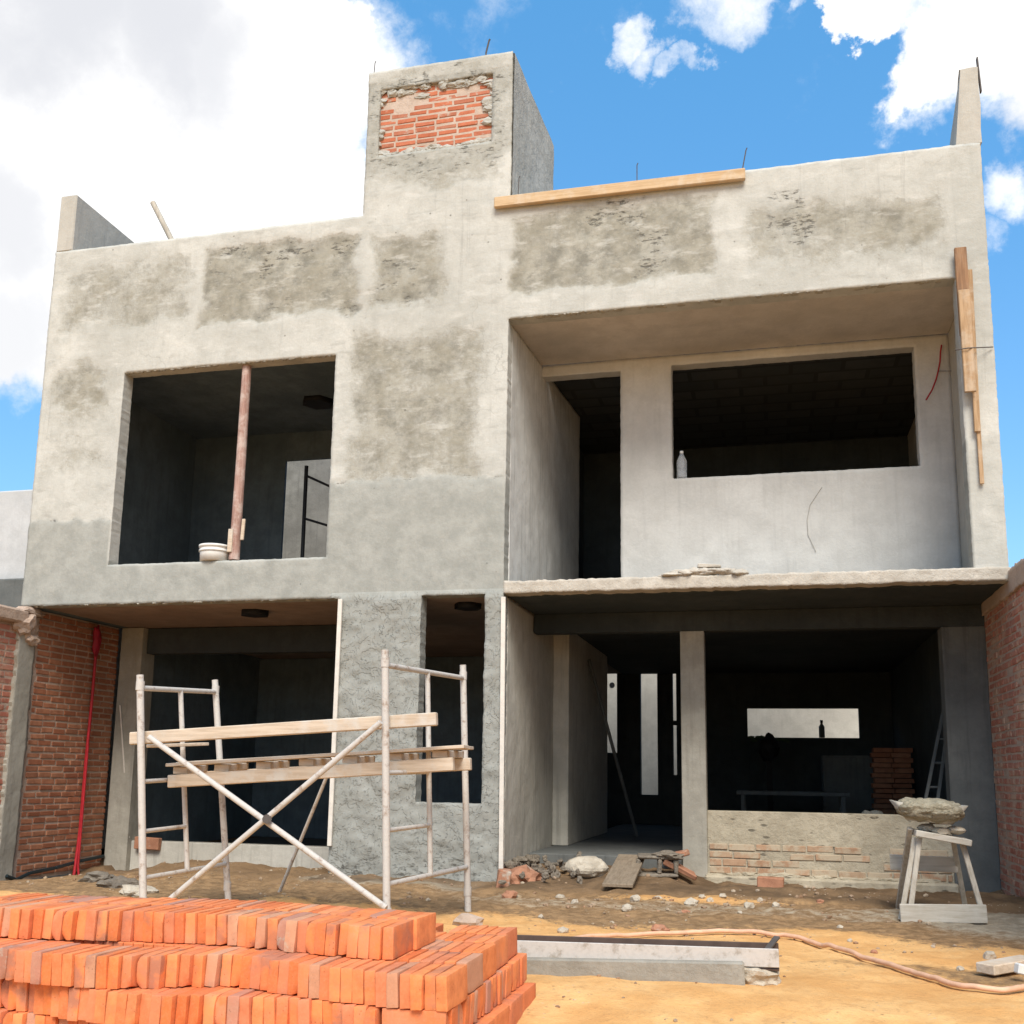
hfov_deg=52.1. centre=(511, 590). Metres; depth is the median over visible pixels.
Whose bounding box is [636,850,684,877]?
hollow block
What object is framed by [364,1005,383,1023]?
clay brick
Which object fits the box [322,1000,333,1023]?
clay brick
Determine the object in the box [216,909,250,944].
clay brick
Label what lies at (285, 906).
clay brick
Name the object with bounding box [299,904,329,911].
clay brick
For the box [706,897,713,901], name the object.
broken stone
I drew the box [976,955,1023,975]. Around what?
broken plank
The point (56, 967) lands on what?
clay brick
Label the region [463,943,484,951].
clay brick
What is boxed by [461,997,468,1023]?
clay brick
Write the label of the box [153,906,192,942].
clay brick
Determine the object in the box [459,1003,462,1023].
clay brick
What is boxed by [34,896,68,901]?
clay brick
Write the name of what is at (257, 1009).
clay brick
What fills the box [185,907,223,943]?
clay brick
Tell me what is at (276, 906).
clay brick
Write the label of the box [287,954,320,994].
clay brick
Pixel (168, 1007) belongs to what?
clay brick
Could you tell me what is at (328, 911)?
clay brick
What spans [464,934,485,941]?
clay brick
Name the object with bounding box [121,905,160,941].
clay brick
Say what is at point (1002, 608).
boundary wall
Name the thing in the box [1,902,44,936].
clay brick
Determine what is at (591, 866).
cement sack
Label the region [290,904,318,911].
clay brick
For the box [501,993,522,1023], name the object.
clay brick
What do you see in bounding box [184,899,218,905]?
clay brick
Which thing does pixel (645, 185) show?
timber beam
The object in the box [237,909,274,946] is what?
clay brick
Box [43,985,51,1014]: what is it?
clay brick
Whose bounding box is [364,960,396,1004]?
clay brick
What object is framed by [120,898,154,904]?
clay brick
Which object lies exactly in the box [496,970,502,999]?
clay brick
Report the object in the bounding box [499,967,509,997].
clay brick
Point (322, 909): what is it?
clay brick
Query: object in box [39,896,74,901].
clay brick
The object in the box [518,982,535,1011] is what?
clay brick
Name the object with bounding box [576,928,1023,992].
water hose
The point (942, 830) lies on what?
mortar stone
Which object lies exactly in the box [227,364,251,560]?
wooden prop
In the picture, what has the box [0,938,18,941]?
clay brick
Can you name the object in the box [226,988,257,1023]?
clay brick
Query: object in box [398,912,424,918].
clay brick
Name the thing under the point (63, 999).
clay brick
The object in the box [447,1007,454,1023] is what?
clay brick
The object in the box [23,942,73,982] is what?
clay brick
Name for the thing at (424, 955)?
clay brick
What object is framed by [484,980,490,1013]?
clay brick
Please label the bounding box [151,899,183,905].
clay brick
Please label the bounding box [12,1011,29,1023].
clay brick
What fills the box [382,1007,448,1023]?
clay brick
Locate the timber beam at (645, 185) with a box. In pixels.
[494,168,744,208]
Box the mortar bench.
[890,827,987,922]
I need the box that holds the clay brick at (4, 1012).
[0,1008,10,1023]
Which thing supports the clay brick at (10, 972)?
on the clay brick at (22, 1000)
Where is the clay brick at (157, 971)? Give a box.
[148,946,193,988]
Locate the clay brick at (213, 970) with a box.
[204,946,241,986]
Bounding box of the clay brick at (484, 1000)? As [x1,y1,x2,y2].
[481,982,485,1015]
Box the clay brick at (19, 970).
[14,941,64,982]
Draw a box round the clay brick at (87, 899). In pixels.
[73,896,107,902]
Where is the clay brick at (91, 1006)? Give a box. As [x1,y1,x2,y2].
[86,988,99,1022]
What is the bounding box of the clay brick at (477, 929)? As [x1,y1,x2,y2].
[466,925,488,932]
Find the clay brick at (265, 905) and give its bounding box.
[251,902,284,908]
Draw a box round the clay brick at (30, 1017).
[26,1012,36,1023]
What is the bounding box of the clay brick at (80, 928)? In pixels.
[75,904,120,939]
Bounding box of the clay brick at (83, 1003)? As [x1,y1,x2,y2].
[78,988,92,1020]
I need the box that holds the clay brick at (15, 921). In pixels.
[8,902,53,938]
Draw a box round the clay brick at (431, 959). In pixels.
[420,951,449,964]
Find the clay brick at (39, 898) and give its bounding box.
[21,894,63,900]
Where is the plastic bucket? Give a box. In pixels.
[199,543,228,561]
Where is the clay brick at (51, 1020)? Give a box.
[45,1015,58,1023]
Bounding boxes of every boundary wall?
[0,604,118,880]
[981,559,1023,896]
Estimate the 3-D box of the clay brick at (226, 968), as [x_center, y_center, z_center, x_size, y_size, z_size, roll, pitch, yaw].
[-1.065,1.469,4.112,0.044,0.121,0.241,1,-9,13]
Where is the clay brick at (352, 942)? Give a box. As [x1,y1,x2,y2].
[347,918,378,957]
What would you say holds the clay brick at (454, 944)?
on the clay brick at (484, 1000)
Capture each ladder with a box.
[300,465,328,557]
[924,710,944,797]
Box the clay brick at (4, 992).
[1,979,8,1008]
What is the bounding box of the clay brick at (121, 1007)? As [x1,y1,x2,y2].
[114,986,141,1023]
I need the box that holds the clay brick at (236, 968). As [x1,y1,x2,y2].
[230,948,261,985]
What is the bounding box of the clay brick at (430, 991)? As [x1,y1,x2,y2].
[424,963,454,1010]
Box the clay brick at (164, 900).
[146,898,177,903]
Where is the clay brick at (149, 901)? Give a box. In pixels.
[132,897,170,904]
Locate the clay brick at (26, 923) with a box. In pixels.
[18,902,62,939]
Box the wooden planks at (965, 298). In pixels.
[954,247,992,483]
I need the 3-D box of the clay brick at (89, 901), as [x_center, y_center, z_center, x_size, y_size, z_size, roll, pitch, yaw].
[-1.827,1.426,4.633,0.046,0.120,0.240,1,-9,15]
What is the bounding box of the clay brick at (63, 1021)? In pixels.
[59,1019,67,1023]
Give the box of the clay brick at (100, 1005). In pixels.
[94,988,115,1023]
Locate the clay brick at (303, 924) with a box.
[297,913,331,952]
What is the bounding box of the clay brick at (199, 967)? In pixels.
[191,945,232,987]
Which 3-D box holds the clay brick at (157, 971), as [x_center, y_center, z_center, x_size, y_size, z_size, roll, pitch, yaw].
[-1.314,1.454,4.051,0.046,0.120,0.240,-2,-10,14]
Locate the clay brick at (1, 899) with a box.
[0,893,37,900]
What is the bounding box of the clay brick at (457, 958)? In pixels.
[444,952,472,964]
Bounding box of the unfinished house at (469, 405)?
[21,51,1010,892]
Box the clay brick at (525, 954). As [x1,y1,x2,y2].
[516,953,526,979]
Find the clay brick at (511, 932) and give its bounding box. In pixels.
[497,927,516,959]
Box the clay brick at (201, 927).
[197,906,236,943]
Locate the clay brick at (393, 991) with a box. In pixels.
[386,962,419,1007]
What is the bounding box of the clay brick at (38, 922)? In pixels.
[32,902,76,938]
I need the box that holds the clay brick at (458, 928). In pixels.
[449,925,469,933]
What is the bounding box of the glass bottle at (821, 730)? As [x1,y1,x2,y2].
[819,720,824,737]
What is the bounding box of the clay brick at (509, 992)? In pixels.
[501,965,510,994]
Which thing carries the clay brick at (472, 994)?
on the stacked bricks at (439, 927)
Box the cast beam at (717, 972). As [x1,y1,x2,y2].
[527,957,744,984]
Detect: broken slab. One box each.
[662,860,696,879]
[676,849,689,856]
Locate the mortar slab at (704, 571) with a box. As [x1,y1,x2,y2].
[657,567,748,576]
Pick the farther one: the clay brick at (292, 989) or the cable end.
the cable end
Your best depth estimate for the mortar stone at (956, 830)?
7.60 m
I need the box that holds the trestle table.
[736,790,849,812]
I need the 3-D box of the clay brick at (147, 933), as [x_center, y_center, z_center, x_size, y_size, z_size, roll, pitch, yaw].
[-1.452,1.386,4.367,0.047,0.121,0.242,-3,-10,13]
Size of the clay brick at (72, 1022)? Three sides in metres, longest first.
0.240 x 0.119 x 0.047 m
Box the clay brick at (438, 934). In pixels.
[436,932,446,937]
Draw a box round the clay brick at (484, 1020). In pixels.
[476,1017,494,1023]
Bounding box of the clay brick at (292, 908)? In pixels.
[278,904,309,911]
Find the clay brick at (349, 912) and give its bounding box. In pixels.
[337,908,363,915]
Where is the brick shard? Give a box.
[697,563,720,567]
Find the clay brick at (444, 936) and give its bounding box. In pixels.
[435,933,454,939]
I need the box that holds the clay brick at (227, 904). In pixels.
[213,900,245,906]
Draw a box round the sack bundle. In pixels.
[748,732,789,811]
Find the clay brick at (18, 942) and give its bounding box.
[0,938,41,947]
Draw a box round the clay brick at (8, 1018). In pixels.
[3,1009,21,1023]
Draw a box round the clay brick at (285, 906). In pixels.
[273,903,303,910]
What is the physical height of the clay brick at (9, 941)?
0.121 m
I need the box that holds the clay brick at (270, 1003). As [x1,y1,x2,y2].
[264,993,283,1023]
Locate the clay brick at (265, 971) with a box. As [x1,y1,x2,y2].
[260,951,288,990]
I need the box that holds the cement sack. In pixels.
[564,856,608,877]
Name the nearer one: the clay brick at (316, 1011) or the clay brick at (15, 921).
the clay brick at (316, 1011)
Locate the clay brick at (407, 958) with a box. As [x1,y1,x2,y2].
[398,949,428,962]
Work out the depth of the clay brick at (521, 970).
4.72 m
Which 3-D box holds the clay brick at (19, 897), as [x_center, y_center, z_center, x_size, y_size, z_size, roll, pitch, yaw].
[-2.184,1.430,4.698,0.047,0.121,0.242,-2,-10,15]
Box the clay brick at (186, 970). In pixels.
[178,946,220,986]
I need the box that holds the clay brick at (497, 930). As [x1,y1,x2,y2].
[486,927,507,934]
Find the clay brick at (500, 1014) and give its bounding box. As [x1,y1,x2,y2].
[488,1005,509,1023]
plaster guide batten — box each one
[119,705,129,837]
[327,599,342,845]
[499,597,505,868]
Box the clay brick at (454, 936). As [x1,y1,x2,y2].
[444,932,466,940]
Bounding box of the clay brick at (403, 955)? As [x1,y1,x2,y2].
[394,949,418,961]
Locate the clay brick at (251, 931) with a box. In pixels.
[245,911,282,947]
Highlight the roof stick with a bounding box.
[150,201,173,238]
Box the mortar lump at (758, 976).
[745,967,780,985]
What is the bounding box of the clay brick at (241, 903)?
[224,900,257,906]
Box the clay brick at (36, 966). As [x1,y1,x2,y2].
[30,943,80,983]
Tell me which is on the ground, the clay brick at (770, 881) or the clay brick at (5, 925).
the clay brick at (770, 881)
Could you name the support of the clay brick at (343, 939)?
on the stacked bricks at (439, 927)
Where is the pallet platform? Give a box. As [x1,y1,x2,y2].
[166,745,473,787]
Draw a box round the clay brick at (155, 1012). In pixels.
[148,985,189,1023]
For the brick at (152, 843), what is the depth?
12.09 m
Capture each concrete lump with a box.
[77,871,116,882]
[96,875,138,888]
[119,884,158,896]
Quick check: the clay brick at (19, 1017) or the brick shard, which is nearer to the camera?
the clay brick at (19, 1017)
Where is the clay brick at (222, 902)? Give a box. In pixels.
[203,899,238,906]
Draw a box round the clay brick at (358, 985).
[352,959,385,1003]
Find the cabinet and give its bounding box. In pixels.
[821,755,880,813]
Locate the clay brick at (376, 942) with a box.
[369,919,402,959]
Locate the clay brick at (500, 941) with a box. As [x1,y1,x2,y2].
[484,934,507,969]
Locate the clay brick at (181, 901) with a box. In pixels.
[163,898,196,904]
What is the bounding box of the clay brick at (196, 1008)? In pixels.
[188,985,225,1023]
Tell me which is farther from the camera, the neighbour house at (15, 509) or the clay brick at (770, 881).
the neighbour house at (15, 509)
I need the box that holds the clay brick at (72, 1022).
[68,1021,77,1023]
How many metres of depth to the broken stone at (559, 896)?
8.49 m
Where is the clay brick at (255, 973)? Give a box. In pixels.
[249,949,281,988]
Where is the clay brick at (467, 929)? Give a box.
[456,925,479,932]
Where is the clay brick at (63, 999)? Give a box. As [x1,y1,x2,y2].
[58,986,73,1019]
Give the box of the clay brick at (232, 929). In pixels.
[228,909,263,945]
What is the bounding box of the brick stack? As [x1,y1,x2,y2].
[869,748,914,813]
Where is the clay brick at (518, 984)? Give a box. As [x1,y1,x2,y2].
[509,958,519,986]
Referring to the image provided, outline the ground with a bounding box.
[0,836,1023,1023]
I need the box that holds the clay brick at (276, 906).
[261,903,291,908]
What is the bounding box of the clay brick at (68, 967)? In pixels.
[61,945,110,986]
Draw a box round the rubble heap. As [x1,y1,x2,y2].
[498,851,582,884]
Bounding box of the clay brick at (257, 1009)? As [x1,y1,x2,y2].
[252,991,273,1023]
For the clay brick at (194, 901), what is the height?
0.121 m
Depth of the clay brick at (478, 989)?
4.04 m
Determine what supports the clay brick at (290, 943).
on the stacked bricks at (439, 927)
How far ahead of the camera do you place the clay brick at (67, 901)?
4.62 m
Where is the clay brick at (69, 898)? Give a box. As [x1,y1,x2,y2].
[48,895,89,902]
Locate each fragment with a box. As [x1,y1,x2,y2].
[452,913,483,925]
[496,868,511,887]
[502,890,517,897]
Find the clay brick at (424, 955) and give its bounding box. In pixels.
[409,950,438,961]
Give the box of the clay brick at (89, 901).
[79,896,117,902]
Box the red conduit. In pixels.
[72,625,101,874]
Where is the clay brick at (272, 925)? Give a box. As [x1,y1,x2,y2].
[267,911,301,949]
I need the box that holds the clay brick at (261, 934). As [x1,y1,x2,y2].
[255,911,289,948]
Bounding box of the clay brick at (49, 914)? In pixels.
[42,902,90,938]
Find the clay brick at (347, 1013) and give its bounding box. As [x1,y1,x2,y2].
[342,1003,357,1023]
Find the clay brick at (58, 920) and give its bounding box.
[52,904,94,939]
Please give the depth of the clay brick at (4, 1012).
4.04 m
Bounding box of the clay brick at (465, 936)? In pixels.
[453,933,476,941]
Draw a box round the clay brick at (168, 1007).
[160,985,197,1023]
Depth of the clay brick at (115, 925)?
4.26 m
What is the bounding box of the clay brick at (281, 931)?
[277,912,312,950]
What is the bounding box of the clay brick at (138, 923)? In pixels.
[134,905,173,940]
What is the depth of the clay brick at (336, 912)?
4.39 m
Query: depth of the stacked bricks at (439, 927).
4.25 m
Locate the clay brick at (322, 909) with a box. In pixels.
[310,905,336,912]
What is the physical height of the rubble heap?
0.235 m
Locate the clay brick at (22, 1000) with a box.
[16,982,29,1010]
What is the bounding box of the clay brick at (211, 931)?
[205,908,242,944]
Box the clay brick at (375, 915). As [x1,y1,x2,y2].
[369,909,394,917]
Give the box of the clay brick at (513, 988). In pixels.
[506,961,515,990]
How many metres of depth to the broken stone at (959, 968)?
5.53 m
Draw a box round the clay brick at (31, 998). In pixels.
[28,984,34,1011]
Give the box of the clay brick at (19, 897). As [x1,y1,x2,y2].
[3,893,47,900]
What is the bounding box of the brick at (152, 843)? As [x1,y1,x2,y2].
[134,836,161,849]
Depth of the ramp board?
9.30 m
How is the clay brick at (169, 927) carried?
on the stacked bricks at (439, 927)
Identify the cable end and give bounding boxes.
[925,345,941,399]
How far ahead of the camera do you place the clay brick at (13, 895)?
4.74 m
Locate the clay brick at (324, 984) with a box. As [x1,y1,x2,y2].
[319,956,352,999]
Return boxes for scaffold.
[135,650,471,911]
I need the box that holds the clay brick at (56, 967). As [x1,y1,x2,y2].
[51,944,99,985]
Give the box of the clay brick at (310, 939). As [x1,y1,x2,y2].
[305,915,339,953]
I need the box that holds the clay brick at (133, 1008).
[124,988,152,1023]
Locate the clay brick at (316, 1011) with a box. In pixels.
[311,998,324,1023]
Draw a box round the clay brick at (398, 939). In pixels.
[382,919,412,959]
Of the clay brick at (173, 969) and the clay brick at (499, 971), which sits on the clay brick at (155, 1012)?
the clay brick at (173, 969)
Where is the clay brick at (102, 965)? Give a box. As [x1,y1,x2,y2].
[95,946,141,988]
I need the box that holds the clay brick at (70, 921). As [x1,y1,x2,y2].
[62,903,107,939]
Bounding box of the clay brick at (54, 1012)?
[50,986,60,1016]
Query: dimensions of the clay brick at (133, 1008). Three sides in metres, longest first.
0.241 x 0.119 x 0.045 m
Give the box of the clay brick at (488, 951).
[472,943,495,981]
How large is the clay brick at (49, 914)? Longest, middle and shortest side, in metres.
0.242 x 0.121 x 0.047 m
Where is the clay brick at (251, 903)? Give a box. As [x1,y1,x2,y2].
[237,900,266,907]
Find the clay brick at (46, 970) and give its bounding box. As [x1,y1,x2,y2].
[40,944,88,984]
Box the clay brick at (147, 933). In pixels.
[142,905,183,941]
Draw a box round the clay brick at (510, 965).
[504,963,512,987]
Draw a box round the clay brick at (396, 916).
[387,911,413,918]
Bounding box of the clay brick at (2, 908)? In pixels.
[0,901,36,936]
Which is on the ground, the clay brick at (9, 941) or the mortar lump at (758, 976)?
the mortar lump at (758, 976)
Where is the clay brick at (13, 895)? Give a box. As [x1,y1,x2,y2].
[0,893,28,897]
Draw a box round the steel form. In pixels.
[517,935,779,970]
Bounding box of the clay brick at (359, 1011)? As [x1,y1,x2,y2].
[354,1004,370,1023]
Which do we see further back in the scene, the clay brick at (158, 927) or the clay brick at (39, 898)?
the clay brick at (39, 898)
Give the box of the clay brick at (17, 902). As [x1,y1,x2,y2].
[0,900,29,905]
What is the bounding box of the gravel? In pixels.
[20,859,1005,1021]
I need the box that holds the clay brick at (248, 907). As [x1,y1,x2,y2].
[243,901,276,908]
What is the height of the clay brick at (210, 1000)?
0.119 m
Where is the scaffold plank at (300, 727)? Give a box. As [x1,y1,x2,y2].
[129,712,437,744]
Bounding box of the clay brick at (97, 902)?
[90,897,129,903]
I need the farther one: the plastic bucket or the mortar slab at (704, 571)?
the plastic bucket
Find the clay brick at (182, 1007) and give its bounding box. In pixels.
[175,986,210,1023]
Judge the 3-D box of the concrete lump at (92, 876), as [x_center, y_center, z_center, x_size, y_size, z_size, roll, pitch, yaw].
[-3.601,2.515,9.155,0.356,0.127,0.227,-2,-10,14]
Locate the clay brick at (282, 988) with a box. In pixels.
[277,952,309,993]
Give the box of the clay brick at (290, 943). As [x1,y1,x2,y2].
[283,913,320,952]
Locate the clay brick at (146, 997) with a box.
[139,987,170,1023]
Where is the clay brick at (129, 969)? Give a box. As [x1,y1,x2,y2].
[121,947,166,987]
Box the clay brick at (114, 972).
[107,947,152,988]
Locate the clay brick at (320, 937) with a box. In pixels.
[313,915,348,954]
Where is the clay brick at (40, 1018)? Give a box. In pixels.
[35,1014,45,1023]
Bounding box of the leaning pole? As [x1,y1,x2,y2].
[587,660,638,836]
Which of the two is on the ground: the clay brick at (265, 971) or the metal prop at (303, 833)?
the metal prop at (303, 833)
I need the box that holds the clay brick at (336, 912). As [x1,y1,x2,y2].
[330,907,358,914]
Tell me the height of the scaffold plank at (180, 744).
0.050 m
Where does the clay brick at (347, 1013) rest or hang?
on the clay brick
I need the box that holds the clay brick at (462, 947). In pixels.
[449,942,474,952]
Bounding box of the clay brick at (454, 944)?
[439,941,463,950]
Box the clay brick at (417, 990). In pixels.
[410,964,440,1010]
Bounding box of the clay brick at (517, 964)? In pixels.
[508,960,518,984]
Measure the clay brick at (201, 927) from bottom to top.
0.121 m
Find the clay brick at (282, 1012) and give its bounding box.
[276,994,296,1023]
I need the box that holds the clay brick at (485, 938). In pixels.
[474,934,496,942]
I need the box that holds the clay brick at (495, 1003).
[491,974,497,1006]
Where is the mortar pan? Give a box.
[890,797,967,824]
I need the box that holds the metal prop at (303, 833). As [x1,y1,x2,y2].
[278,778,327,891]
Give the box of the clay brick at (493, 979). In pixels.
[488,977,495,1002]
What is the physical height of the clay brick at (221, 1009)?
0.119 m
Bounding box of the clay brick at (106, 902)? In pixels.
[98,897,132,903]
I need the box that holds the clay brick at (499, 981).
[494,972,501,1004]
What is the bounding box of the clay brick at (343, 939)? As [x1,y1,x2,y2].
[338,916,371,954]
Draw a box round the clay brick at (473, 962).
[456,953,482,993]
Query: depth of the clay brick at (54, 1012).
3.98 m
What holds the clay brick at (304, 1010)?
on the clay brick
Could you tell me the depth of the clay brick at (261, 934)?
4.13 m
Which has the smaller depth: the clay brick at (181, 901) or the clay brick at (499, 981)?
the clay brick at (499, 981)
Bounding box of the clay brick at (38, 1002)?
[33,984,42,1013]
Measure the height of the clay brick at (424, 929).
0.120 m
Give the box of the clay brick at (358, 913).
[350,908,377,915]
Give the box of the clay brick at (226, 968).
[220,947,254,986]
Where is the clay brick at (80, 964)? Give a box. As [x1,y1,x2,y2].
[74,946,119,987]
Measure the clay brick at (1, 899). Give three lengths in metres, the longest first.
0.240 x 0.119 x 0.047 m
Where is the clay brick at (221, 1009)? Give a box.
[215,987,245,1023]
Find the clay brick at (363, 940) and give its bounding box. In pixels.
[357,918,391,958]
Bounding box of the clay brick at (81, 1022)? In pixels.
[78,1020,88,1023]
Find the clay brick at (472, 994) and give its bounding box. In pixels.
[469,992,474,1023]
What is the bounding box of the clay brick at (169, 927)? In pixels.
[164,906,202,942]
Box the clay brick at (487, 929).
[477,926,498,933]
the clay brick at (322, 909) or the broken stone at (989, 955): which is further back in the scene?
the broken stone at (989, 955)
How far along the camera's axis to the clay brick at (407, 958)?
4.04 m
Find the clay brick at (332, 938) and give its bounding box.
[324,916,359,956]
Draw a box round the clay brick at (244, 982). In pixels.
[239,948,268,988]
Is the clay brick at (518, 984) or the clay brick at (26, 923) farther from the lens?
the clay brick at (518, 984)
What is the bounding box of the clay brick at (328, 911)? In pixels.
[318,905,348,913]
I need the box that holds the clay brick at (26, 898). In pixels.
[11,895,50,900]
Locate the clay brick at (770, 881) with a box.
[757,876,783,887]
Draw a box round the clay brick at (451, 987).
[436,964,467,1011]
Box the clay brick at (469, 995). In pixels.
[468,994,470,1023]
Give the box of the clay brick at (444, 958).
[433,952,460,965]
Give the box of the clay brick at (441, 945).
[429,941,452,949]
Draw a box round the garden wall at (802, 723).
[607,674,858,794]
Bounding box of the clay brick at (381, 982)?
[375,961,406,1006]
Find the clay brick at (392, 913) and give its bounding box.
[377,910,405,918]
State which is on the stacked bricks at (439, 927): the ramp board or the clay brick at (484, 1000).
the clay brick at (484, 1000)
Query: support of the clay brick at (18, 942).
on the clay brick at (4, 992)
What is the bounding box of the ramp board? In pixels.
[602,854,644,887]
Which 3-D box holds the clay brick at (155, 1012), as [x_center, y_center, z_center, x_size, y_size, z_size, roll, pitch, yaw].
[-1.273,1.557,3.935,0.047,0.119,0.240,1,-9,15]
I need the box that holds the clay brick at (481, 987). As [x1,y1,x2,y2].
[477,985,483,1017]
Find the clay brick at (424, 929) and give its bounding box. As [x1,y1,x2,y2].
[409,912,435,949]
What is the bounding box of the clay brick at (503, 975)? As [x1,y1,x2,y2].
[497,969,505,998]
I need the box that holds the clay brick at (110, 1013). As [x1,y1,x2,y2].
[104,987,132,1023]
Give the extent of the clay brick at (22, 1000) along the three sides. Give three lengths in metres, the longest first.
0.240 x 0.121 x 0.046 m
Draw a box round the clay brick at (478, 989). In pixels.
[475,988,479,1013]
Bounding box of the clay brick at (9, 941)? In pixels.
[0,939,25,944]
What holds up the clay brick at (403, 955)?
on the stacked bricks at (439, 927)
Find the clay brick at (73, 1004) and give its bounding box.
[67,987,80,1020]
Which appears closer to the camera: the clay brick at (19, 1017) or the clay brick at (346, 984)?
the clay brick at (346, 984)
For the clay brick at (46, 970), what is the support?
on the clay brick at (54, 1012)
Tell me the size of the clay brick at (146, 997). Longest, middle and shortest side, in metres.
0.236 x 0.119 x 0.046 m
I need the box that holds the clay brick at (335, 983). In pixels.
[328,958,363,1001]
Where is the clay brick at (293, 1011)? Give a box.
[289,994,301,1023]
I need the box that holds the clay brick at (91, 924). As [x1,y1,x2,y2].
[84,904,129,940]
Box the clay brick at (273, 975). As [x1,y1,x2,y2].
[267,952,300,993]
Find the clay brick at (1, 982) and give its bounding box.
[0,979,3,1007]
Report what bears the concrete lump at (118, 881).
on the ground
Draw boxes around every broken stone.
[555,894,564,897]
[557,927,568,932]
[571,899,578,903]
[621,904,631,911]
[630,895,639,901]
[651,924,669,930]
[684,897,698,905]
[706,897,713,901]
[719,893,726,897]
[744,901,754,908]
[772,902,779,906]
[956,966,964,970]
[983,951,996,959]
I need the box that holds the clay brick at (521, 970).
[512,956,523,984]
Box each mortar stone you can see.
[917,823,934,831]
[931,827,950,834]
[947,826,965,834]
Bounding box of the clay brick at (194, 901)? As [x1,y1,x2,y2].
[175,898,209,904]
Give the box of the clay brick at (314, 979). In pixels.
[308,955,343,998]
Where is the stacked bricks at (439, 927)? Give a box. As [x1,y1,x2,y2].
[42,923,527,1023]
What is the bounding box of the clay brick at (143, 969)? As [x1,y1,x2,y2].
[136,946,179,988]
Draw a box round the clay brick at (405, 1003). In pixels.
[400,962,429,1008]
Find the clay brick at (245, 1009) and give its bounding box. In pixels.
[239,989,265,1023]
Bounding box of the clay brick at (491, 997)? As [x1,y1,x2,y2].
[486,979,492,1009]
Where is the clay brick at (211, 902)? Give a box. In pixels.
[195,899,228,905]
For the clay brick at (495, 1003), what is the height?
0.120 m
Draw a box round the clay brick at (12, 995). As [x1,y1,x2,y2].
[7,980,16,1009]
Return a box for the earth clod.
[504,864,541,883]
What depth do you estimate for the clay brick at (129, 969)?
3.93 m
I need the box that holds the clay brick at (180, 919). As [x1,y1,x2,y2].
[175,906,213,942]
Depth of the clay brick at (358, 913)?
4.37 m
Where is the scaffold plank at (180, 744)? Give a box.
[146,742,208,747]
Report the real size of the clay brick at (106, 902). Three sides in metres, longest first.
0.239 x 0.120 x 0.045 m
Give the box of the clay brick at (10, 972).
[5,941,53,979]
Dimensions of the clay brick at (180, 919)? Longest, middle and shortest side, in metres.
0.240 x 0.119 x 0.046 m
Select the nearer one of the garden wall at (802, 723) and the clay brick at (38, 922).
the clay brick at (38, 922)
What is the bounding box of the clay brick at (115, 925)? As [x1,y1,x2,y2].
[107,904,150,940]
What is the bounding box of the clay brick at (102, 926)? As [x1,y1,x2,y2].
[96,904,137,940]
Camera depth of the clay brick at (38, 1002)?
4.02 m
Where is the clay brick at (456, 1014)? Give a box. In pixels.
[455,1005,457,1023]
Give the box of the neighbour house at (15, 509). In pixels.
[0,490,121,848]
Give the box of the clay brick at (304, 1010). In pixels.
[297,998,314,1023]
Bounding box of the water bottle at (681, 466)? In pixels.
[677,451,686,478]
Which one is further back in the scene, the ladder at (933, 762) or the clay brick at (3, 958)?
the ladder at (933, 762)
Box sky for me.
[0,0,1023,566]
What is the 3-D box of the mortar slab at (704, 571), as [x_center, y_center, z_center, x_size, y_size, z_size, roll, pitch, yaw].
[1.719,-0.157,9.464,0.826,0.118,0.194,-2,-10,14]
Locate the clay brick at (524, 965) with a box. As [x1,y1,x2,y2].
[514,954,525,981]
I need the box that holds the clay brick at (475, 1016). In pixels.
[472,990,477,1022]
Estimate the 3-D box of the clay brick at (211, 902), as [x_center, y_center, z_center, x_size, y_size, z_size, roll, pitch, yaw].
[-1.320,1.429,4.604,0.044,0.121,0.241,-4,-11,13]
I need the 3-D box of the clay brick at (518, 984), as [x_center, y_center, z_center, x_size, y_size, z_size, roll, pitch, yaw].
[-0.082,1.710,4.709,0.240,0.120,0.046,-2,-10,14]
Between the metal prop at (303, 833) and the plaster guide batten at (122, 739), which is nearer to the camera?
the metal prop at (303, 833)
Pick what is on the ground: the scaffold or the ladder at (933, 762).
the scaffold
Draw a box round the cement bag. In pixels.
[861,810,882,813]
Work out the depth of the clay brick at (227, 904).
4.56 m
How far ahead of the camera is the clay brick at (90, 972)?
3.93 m
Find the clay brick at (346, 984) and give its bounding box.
[340,959,375,1002]
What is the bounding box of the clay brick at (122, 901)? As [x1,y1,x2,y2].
[108,898,143,903]
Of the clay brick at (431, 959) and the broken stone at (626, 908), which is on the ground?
the broken stone at (626, 908)
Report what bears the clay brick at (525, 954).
on the stacked bricks at (439, 927)
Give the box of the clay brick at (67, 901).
[60,896,97,902]
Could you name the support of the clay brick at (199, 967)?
on the clay brick at (182, 1007)
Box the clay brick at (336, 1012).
[332,1002,345,1023]
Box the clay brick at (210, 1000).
[203,986,238,1023]
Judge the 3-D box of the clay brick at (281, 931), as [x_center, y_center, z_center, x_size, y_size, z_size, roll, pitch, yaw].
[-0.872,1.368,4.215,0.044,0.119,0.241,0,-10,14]
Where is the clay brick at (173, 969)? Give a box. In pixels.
[165,946,207,987]
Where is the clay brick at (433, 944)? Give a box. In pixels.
[420,940,444,948]
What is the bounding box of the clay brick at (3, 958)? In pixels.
[0,940,46,979]
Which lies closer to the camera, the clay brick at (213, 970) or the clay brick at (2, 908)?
the clay brick at (213, 970)
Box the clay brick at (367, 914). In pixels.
[360,908,386,916]
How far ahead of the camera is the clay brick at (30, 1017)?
4.03 m
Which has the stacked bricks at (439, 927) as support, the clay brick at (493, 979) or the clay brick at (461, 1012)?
the clay brick at (493, 979)
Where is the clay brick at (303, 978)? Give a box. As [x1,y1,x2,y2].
[298,955,329,997]
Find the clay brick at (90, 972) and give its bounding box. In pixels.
[84,946,131,987]

